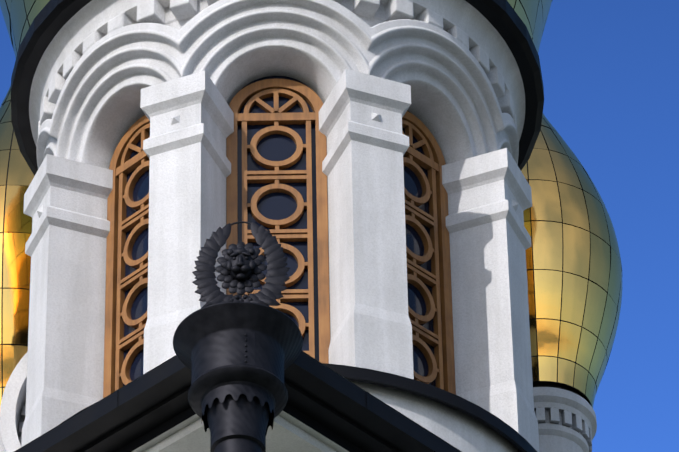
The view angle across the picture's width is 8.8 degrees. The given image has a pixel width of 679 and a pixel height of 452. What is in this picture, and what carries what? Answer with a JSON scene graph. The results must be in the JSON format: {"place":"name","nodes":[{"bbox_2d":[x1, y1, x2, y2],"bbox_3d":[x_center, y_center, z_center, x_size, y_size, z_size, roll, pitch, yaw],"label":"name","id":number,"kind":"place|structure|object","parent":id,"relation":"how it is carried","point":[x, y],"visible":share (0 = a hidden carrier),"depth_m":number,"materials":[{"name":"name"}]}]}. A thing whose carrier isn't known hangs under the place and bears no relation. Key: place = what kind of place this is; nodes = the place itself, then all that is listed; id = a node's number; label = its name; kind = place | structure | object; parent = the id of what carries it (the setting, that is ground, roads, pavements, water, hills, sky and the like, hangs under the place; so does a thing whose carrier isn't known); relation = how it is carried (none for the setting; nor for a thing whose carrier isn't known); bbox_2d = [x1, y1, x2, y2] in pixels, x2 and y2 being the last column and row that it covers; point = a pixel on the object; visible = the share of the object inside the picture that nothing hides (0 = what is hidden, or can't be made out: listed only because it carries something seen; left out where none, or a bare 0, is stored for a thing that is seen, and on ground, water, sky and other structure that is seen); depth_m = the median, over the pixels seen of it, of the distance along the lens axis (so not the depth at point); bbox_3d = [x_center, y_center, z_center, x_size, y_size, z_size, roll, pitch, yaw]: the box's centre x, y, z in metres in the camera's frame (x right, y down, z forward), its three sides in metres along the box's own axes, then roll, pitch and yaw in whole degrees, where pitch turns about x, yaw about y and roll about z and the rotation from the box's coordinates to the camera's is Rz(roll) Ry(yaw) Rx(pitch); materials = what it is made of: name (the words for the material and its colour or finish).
{"place":"outdoors","nodes":[
{"label":"outdoors","id":0,"kind":"place"},
{"bbox_2d":[0,0,678,451],"label":"sky","id":1,"kind":"structure","parent":0,"point":[610,68],"materials":[{"name":"blue"}]},
{"label":"ground","id":2,"kind":"structure","parent":0,"visible":0},
{"bbox_2d":[15,351,460,451],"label":"roof eaves","id":3,"kind":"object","parent":2,"relation":"on","point":[326,409],"visible":0.56,"depth_m":13.83,"materials":[{"name":"black metal"}]},
{"bbox_2d":[0,352,27,451],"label":"arch molding","id":4,"kind":"structure","parent":3,"relation":"on","point":[12,410],"depth_m":31.64,"materials":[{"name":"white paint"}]},
{"bbox_2d":[14,350,461,451],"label":"roof edge","id":5,"kind":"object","parent":3,"relation":"on","point":[175,355],"depth_m":13.91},
{"bbox_2d":[173,301,302,451],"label":"downspout funnel","id":6,"kind":"object","parent":3,"relation":"attached to","point":[237,358],"visible":1,"depth_m":13.32,"materials":[{"name":"black metal"}]},
{"bbox_2d":[192,221,289,307],"bbox_3d":[-0.301,0.120,13.461,0.301,0.378,0.064,-2,-39,1],"label":"wreath ornament","id":7,"kind":"object","parent":6,"relation":"on","point":[240,268],"visible":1,"depth_m":13.46,"materials":[{"name":"metal"}]},
{"bbox_2d":[349,380,519,451],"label":"wall","id":8,"kind":"structure","parent":3,"relation":"on","point":[460,431],"depth_m":27.07,"materials":[{"name":"white paint"}]},
{"bbox_2d":[103,78,455,397],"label":"drum window frames","id":9,"kind":"structure","parent":8,"relation":"on","point":[438,303],"depth_m":28.58,"materials":[{"name":"brown wood"}]},
{"bbox_2d":[123,76,435,386],"bbox_3d":[-0.393,0.933,29.116,2.430,3.200,2.430,-1,-39,-1],"label":"window glass","id":10,"kind":"object","parent":9,"relation":"in","point":[277,205],"visible":0.09,"depth_m":28.50,"materials":[{"name":"glass"}]},
{"bbox_2d":[21,69,538,451],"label":"pillars","id":11,"kind":"structure","parent":8,"relation":"on","point":[191,117],"depth_m":28.30,"materials":[{"name":"white paint"}]},
{"bbox_2d":[29,0,524,168],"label":"arches","id":12,"kind":"structure","parent":11,"relation":"on","point":[103,63],"depth_m":29.30,"materials":[{"name":"white paint"}]},
{"bbox_2d":[11,0,543,175],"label":"roof edge","id":13,"kind":"object","parent":12,"relation":"on","point":[52,18],"visible":0.33,"depth_m":30.09,"materials":[{"name":"black metal"}]},
{"bbox_2d":[0,0,551,57],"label":"dome","id":14,"kind":"structure","parent":13,"relation":"on","point":[19,16],"depth_m":30.57,"materials":[{"name":"orange"}]},
{"bbox_2d":[62,363,536,451],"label":"roof edge","id":15,"kind":"object","parent":8,"relation":"on","point":[518,441],"visible":0.29,"depth_m":27.05,"materials":[{"name":"black metal"}]},
{"bbox_2d":[533,383,596,451],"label":"dome drum","id":16,"kind":"object","parent":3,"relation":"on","point":[566,418],"visible":0.56,"depth_m":32.10,"materials":[{"name":"white paint"}]},
{"bbox_2d":[521,114,621,407],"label":"golden dome","id":17,"kind":"structure","parent":16,"relation":"attached to","point":[574,269],"depth_m":32.70,"materials":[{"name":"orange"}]},
{"bbox_2d":[214,438,261,451],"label":"downpipe","id":18,"kind":"object","parent":2,"relation":"on","point":[237,445],"visible":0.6,"depth_m":13.17,"materials":[{"name":"metal"}]},
{"bbox_3d":[-2.367,5.153,29.681,0.948,9.020,0.948,-2,-39,1],"label":"cupola drum","id":19,"kind":"object","parent":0,"visible":0},
{"bbox_2d":[0,86,33,405],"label":"golden dome","id":20,"kind":"structure","parent":19,"relation":"on","point":[16,176],"depth_m":32.72,"materials":[{"name":"orange"}]}
]}

